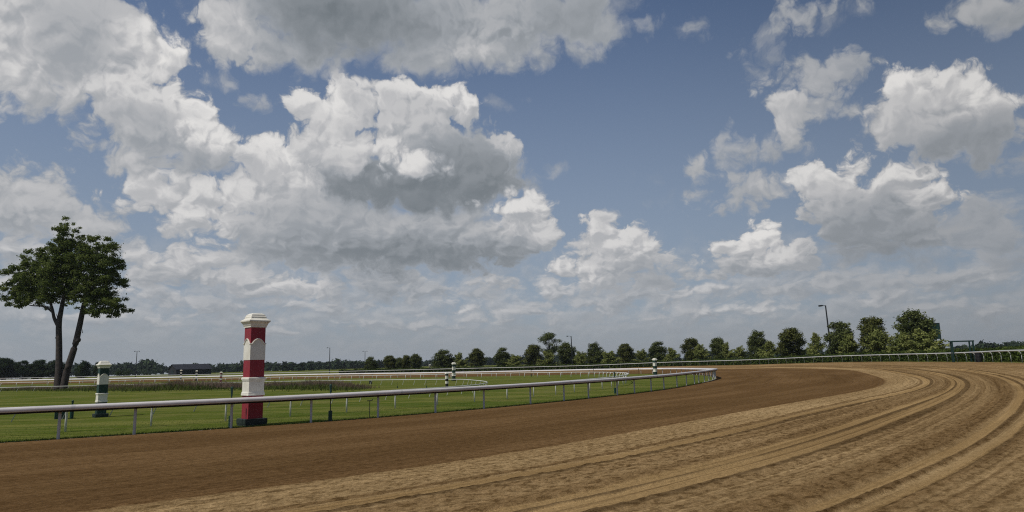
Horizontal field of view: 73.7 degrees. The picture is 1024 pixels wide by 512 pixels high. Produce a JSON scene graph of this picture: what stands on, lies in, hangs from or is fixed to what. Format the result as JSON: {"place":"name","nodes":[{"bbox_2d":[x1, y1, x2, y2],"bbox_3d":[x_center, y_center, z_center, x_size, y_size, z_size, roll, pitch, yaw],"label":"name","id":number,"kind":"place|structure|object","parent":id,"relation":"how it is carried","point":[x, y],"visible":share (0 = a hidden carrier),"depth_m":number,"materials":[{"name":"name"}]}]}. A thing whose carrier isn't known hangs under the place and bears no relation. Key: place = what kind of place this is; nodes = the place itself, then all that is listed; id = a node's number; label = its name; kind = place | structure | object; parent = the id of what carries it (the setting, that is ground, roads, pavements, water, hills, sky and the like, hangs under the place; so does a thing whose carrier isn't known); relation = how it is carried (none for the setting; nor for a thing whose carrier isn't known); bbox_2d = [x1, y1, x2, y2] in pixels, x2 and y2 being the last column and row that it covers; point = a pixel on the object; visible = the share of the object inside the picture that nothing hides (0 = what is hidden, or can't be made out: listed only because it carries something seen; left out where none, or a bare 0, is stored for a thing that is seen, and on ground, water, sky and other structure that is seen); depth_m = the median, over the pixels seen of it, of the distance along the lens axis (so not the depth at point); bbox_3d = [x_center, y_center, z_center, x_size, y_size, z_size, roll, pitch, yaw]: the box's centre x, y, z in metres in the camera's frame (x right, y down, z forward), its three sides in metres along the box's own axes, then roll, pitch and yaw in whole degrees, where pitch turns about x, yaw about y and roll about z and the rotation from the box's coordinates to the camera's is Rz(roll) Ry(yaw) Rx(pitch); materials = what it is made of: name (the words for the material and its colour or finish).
{"place":"outdoors","nodes":[
{"label":"outdoors","id":0,"kind":"place"},
{"bbox_2d":[54,412,67,418],"bbox_3d":[-20.597,7.197,31.191,0.540,0.520,0.540,5,-11,-35],"label":"utility box","id":1,"kind":"object","parent":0,"point":[55,415],"visible":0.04,"depth_m":30.91,"materials":[{"name":"green metal"}]},
{"bbox_2d":[0,378,379,391],"bbox_3d":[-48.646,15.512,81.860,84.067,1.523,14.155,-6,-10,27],"label":"tall grass","id":2,"kind":"structure","parent":0,"point":[232,384],"depth_m":72.78,"materials":[{"name":"green plant"}]},
{"bbox_2d":[0,374,713,442],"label":"lawn","id":3,"kind":"structure","parent":0,"point":[47,423],"depth_m":40.88,"materials":[{"name":"green plant"}]},
{"bbox_2d":[0,216,134,389],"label":"shade tree","id":4,"kind":"object","parent":3,"relation":"on","point":[62,276],"visible":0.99,"depth_m":87.81,"materials":[{"name":"green plant"}]},
{"bbox_2d":[70,400,73,418],"bbox_3d":[-20.018,7.008,31.067,0.150,0.870,0.143,-1,-9,0],"label":"marker stake","id":5,"kind":"object","parent":3,"relation":"on","point":[71,413],"visible":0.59,"depth_m":30.99,"materials":[{"name":"metal"}]},
{"bbox_2d":[92,361,111,417],"bbox_3d":[-19.131,6.224,31.871,0.547,2.630,0.547,8,-12,-44],"label":"striped post","id":6,"kind":"object","parent":3,"relation":"on","point":[102,393],"visible":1,"depth_m":31.75,"materials":[{"name":"white paint"}]},
{"bbox_2d":[228,387,233,426],"bbox_3d":[-10.239,5.524,24.893,0.150,1.500,0.143,-1,-9,0],"label":"marker stake","id":7,"kind":"object","parent":3,"relation":"on","point":[232,388],"visible":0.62,"depth_m":24.86,"materials":[{"name":"metal"}]},
{"bbox_2d":[0,379,487,421],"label":"turf rail","id":8,"kind":"object","parent":3,"relation":"on","point":[318,380],"visible":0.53,"depth_m":68.02,"materials":[{"name":"white metal"}]},
{"bbox_2d":[236,313,270,426],"bbox_3d":[-9.725,4.269,25.711,0.818,4.210,0.818,8,-12,-44],"label":"striped post","id":9,"kind":"object","parent":3,"relation":"on","point":[253,378],"visible":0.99,"depth_m":25.51,"materials":[{"name":"red paint"}]},
{"bbox_2d":[0,372,628,431],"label":"turf rail","id":10,"kind":"object","parent":3,"relation":"on","point":[151,416],"visible":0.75,"depth_m":87.83,"materials":[{"name":"white metal"}]},
{"bbox_2d":[328,384,331,420],"bbox_3d":[-7.067,5.736,26.582,0.150,1.470,0.143,-1,-9,0],"label":"marker stake","id":11,"kind":"object","parent":3,"relation":"on","point":[330,412],"visible":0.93,"depth_m":26.48,"materials":[{"name":"metal"}]},
{"bbox_2d":[0,368,717,438],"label":"track rail","id":12,"kind":"object","parent":3,"relation":"on","point":[60,409],"visible":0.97,"depth_m":27.53,"materials":[{"name":"white metal"}]},
{"bbox_2d":[445,372,448,386],"bbox_3d":[-5.726,10.937,60.035,0.323,1.400,0.323,5,-11,-35],"label":"banded marker","id":13,"kind":"object","parent":3,"relation":"on","point":[446,379],"visible":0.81,"depth_m":59.98,"materials":[{"name":"white paint"}]},
{"bbox_2d":[451,362,455,380],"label":"striped post","id":14,"kind":"object","parent":3,"relation":"on","point":[453,370],"visible":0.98,"depth_m":97.97,"materials":[{"name":"white paint"}]},
{"bbox_2d":[652,358,656,374],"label":"striped post","id":15,"kind":"object","parent":3,"relation":"on","point":[654,360],"visible":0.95,"depth_m":98.35,"materials":[{"name":"white paint"}]},
{"bbox_2d":[0,362,1023,511],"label":"track","id":16,"kind":"structure","parent":0,"point":[879,437],"depth_m":12.53,"materials":[{"name":"soil"}]},
{"bbox_2d":[0,362,1023,381],"bbox_3d":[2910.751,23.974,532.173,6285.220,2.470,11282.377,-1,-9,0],"label":"ground","id":17,"kind":"structure","parent":0,"point":[277,372],"depth_m":303.38,"materials":[{"name":"green plant"}]},
{"bbox_2d":[0,357,17,379],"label":"tree","id":18,"kind":"object","parent":17,"relation":"on","point":[6,364],"visible":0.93,"depth_m":250.75,"materials":[{"name":"green plant"}]},
{"bbox_2d":[10,360,32,379],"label":"tree","id":19,"kind":"object","parent":17,"relation":"on","point":[24,369],"visible":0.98,"depth_m":252.82,"materials":[{"name":"green plant"}]},
{"bbox_2d":[28,359,47,378],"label":"tree","id":20,"kind":"object","parent":17,"relation":"on","point":[35,370],"visible":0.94,"depth_m":254.83,"materials":[{"name":"green plant"}]},
{"bbox_2d":[43,360,64,376],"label":"tree","id":21,"kind":"object","parent":17,"relation":"on","point":[50,366],"visible":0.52,"depth_m":255.80,"materials":[{"name":"green plant"}]},
{"bbox_2d":[74,366,90,377],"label":"tree","id":22,"kind":"object","parent":17,"relation":"on","point":[76,375],"visible":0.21,"depth_m":266.52,"materials":[{"name":"green plant"}]},
{"bbox_2d":[77,361,91,377],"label":"tree","id":23,"kind":"object","parent":17,"relation":"on","point":[83,368],"visible":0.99,"depth_m":261.39,"materials":[{"name":"green plant"}]},
{"bbox_2d":[93,362,98,375],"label":"tree","id":24,"kind":"object","parent":17,"relation":"on","point":[95,371],"visible":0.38,"depth_m":262.83,"materials":[{"name":"green plant"}]},
{"bbox_2d":[114,369,133,375],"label":"round bush","id":25,"kind":"object","parent":17,"relation":"on","point":[119,372],"visible":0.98,"depth_m":325.18,"materials":[{"name":"green plant"}]},
{"bbox_2d":[167,364,211,375],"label":"barn","id":26,"kind":"structure","parent":17,"relation":"on","point":[175,369],"depth_m":322.45,"materials":[{"name":"black"}]},
{"bbox_2d":[364,356,379,368],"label":"round tree","id":27,"kind":"object","parent":17,"relation":"on","point":[370,362],"visible":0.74,"depth_m":204.16,"materials":[{"name":"green plant"}]},
{"bbox_2d":[381,355,396,368],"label":"round tree","id":28,"kind":"object","parent":17,"relation":"on","point":[389,361],"visible":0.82,"depth_m":202.90,"materials":[{"name":"green plant"}]},
{"bbox_2d":[395,357,403,368],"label":"round tree","id":29,"kind":"object","parent":17,"relation":"on","point":[398,363],"visible":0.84,"depth_m":202.24,"materials":[{"name":"green plant"}]},
{"bbox_2d":[400,355,410,367],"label":"round tree","id":30,"kind":"object","parent":17,"relation":"on","point":[405,358],"visible":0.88,"depth_m":202.06,"materials":[{"name":"green plant"}]},
{"bbox_2d":[408,353,422,367],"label":"round tree","id":31,"kind":"object","parent":17,"relation":"on","point":[416,360],"visible":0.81,"depth_m":201.39,"materials":[{"name":"green plant"}]},
{"bbox_2d":[430,349,455,367],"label":"round tree","id":32,"kind":"object","parent":17,"relation":"on","point":[442,358],"visible":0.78,"depth_m":198.81,"materials":[{"name":"green plant"}]},
{"bbox_2d":[454,353,470,366],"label":"spreading tree","id":33,"kind":"object","parent":17,"relation":"on","point":[459,360],"visible":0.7,"depth_m":193.72,"materials":[{"name":"green plant"}]},
{"bbox_2d":[468,348,487,366],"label":"round tree","id":34,"kind":"object","parent":17,"relation":"on","point":[476,357],"visible":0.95,"depth_m":196.87,"materials":[{"name":"green plant"}]},
{"bbox_2d":[493,347,510,365],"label":"round tree","id":35,"kind":"object","parent":17,"relation":"on","point":[502,357],"visible":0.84,"depth_m":194.48,"materials":[{"name":"green plant"}]},
{"bbox_2d":[0,350,1023,378],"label":"track rail","id":36,"kind":"object","parent":17,"relation":"on","point":[999,351],"visible":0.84,"depth_m":127.15,"materials":[{"name":"white metal"}]},
{"bbox_2d":[504,354,525,365],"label":"spreading tree","id":37,"kind":"object","parent":17,"relation":"on","point":[515,360],"visible":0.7,"depth_m":188.71,"materials":[{"name":"green plant"}]},
{"bbox_2d":[15,339,1023,378],"bbox_3d":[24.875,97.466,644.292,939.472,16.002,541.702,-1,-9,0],"label":"wood","id":38,"kind":"object","parent":17,"relation":"on","point":[146,367],"visible":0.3,"depth_m":556.35,"materials":[{"name":"green plant"}]},
{"bbox_2d":[523,344,543,364],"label":"round tree","id":39,"kind":"object","parent":17,"relation":"on","point":[532,355],"visible":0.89,"depth_m":191.83,"materials":[{"name":"green plant"}]},
{"bbox_2d":[536,350,556,364],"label":"spreading tree","id":40,"kind":"object","parent":17,"relation":"on","point":[548,358],"visible":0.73,"depth_m":185.65,"materials":[{"name":"green plant"}]},
{"bbox_2d":[537,332,561,354],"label":"irregular tree","id":41,"kind":"object","parent":17,"relation":"on","point":[547,336],"visible":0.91,"depth_m":222.64,"materials":[{"name":"green plant"}]},
{"bbox_2d":[556,341,576,364],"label":"round tree","id":42,"kind":"object","parent":17,"relation":"on","point":[565,355],"visible":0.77,"depth_m":188.03,"materials":[{"name":"green plant"}]},
{"bbox_2d":[572,351,587,363],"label":"spreading tree","id":43,"kind":"object","parent":17,"relation":"on","point":[580,358],"visible":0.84,"depth_m":181.93,"materials":[{"name":"green plant"}]},
{"bbox_2d":[586,341,605,363],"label":"round tree","id":44,"kind":"object","parent":17,"relation":"on","point":[593,351],"visible":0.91,"depth_m":185.24,"materials":[{"name":"green plant"}]},
{"bbox_2d":[601,351,621,362],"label":"spreading tree","id":45,"kind":"object","parent":17,"relation":"on","point":[609,357],"visible":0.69,"depth_m":178.19,"materials":[{"name":"green plant"}]},
{"bbox_2d":[617,343,635,362],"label":"round tree","id":46,"kind":"object","parent":17,"relation":"on","point":[624,350],"visible":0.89,"depth_m":181.33,"materials":[{"name":"green plant"}]},
{"bbox_2d":[631,348,649,361],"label":"spreading tree","id":47,"kind":"object","parent":17,"relation":"on","point":[641,354],"visible":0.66,"depth_m":174.40,"materials":[{"name":"green plant"}]},
{"bbox_2d":[648,341,667,360],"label":"round tree","id":48,"kind":"object","parent":17,"relation":"on","point":[657,351],"visible":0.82,"depth_m":176.84,"materials":[{"name":"green plant"}]},
{"bbox_2d":[660,347,680,360],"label":"spreading tree","id":49,"kind":"object","parent":17,"relation":"on","point":[672,354],"visible":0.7,"depth_m":168.47,"materials":[{"name":"green plant"}]},
{"bbox_2d":[339,345,1023,374],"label":"track rail","id":50,"kind":"object","parent":17,"relation":"on","point":[1015,356],"visible":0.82,"depth_m":129.11,"materials":[{"name":"white"}]},
{"bbox_2d":[679,337,698,359],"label":"round tree","id":51,"kind":"object","parent":17,"relation":"on","point":[689,345],"visible":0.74,"depth_m":168.81,"materials":[{"name":"green plant"}]},
{"bbox_2d":[692,344,711,359],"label":"spreading tree","id":52,"kind":"object","parent":17,"relation":"on","point":[699,352],"visible":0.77,"depth_m":161.48,"materials":[{"name":"green plant"}]},
{"bbox_2d":[709,336,726,358],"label":"round tree","id":53,"kind":"object","parent":17,"relation":"on","point":[716,344],"visible":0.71,"depth_m":161.43,"materials":[{"name":"green plant"}]},
{"bbox_2d":[722,342,736,358],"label":"spreading tree","id":54,"kind":"object","parent":17,"relation":"on","point":[726,351],"visible":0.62,"depth_m":153.74,"materials":[{"name":"green plant"}]},
{"bbox_2d":[730,345,748,357],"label":"spreading tree","id":55,"kind":"object","parent":17,"relation":"on","point":[739,351],"visible":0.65,"depth_m":148.94,"materials":[{"name":"green plant"}]},
{"bbox_2d":[746,330,766,357],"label":"round tree","id":56,"kind":"object","parent":17,"relation":"on","point":[754,343],"visible":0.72,"depth_m":148.15,"materials":[{"name":"green plant"}]},
{"bbox_2d":[757,340,777,357],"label":"spreading tree","id":57,"kind":"object","parent":17,"relation":"on","point":[769,348],"visible":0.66,"depth_m":139.56,"materials":[{"name":"green plant"}]},
{"bbox_2d":[774,327,806,356],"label":"round tree","id":58,"kind":"object","parent":17,"relation":"on","point":[791,342],"visible":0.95,"depth_m":137.48,"materials":[{"name":"green plant"}]},
{"bbox_2d":[805,332,826,354],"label":"spreading tree","id":59,"kind":"object","parent":17,"relation":"on","point":[815,346],"visible":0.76,"depth_m":125.06,"materials":[{"name":"green plant"}]},
{"bbox_2d":[818,305,830,342],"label":"lamp post","id":60,"kind":"object","parent":17,"relation":"on","point":[826,316],"visible":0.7,"depth_m":125.53,"materials":[{"name":"metal"}]},
{"bbox_2d":[821,321,856,353],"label":"round tree","id":61,"kind":"object","parent":17,"relation":"on","point":[834,337],"visible":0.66,"depth_m":122.20,"materials":[{"name":"green plant"}]},
{"bbox_2d":[835,333,859,353],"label":"spreading tree","id":62,"kind":"object","parent":17,"relation":"on","point":[848,344],"visible":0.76,"depth_m":114.57,"materials":[{"name":"green plant"}]},
{"bbox_2d":[856,316,889,351],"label":"round tree","id":63,"kind":"object","parent":17,"relation":"on","point":[870,324],"visible":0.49,"depth_m":112.90,"materials":[{"name":"green plant"}]},
{"bbox_2d":[861,329,894,352],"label":"spreading tree","id":64,"kind":"object","parent":17,"relation":"on","point":[876,340],"visible":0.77,"depth_m":105.69,"materials":[{"name":"green plant"}]},
{"bbox_2d":[881,332,912,355],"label":"spreading tree","id":65,"kind":"object","parent":17,"relation":"on","point":[898,339],"visible":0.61,"depth_m":99.08,"materials":[{"name":"green plant"}]},
{"bbox_2d":[891,308,936,350],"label":"round tree","id":66,"kind":"object","parent":17,"relation":"on","point":[909,321],"visible":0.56,"depth_m":100.81,"materials":[{"name":"green plant"}]},
{"bbox_2d":[901,328,953,353],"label":"spreading tree","id":67,"kind":"object","parent":17,"relation":"on","point":[926,342],"visible":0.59,"depth_m":92.58,"materials":[{"name":"green plant"}]},
{"bbox_2d":[932,323,940,341],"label":"board screen","id":68,"kind":"object","parent":17,"relation":"on","point":[937,326],"visible":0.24,"depth_m":126.18,"materials":[{"name":"metal"}]},
{"bbox_2d":[948,340,974,361],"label":"frame gantry","id":69,"kind":"object","parent":17,"relation":"on","point":[952,350],"visible":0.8,"depth_m":74.48,"materials":[{"name":"metal"}]},
{"bbox_2d":[975,353,982,361],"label":"barrel","id":70,"kind":"object","parent":17,"relation":"on","point":[978,357],"visible":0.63,"depth_m":69.06,"materials":[{"name":"black"}]},
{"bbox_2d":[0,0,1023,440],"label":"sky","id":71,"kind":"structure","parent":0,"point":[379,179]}
]}

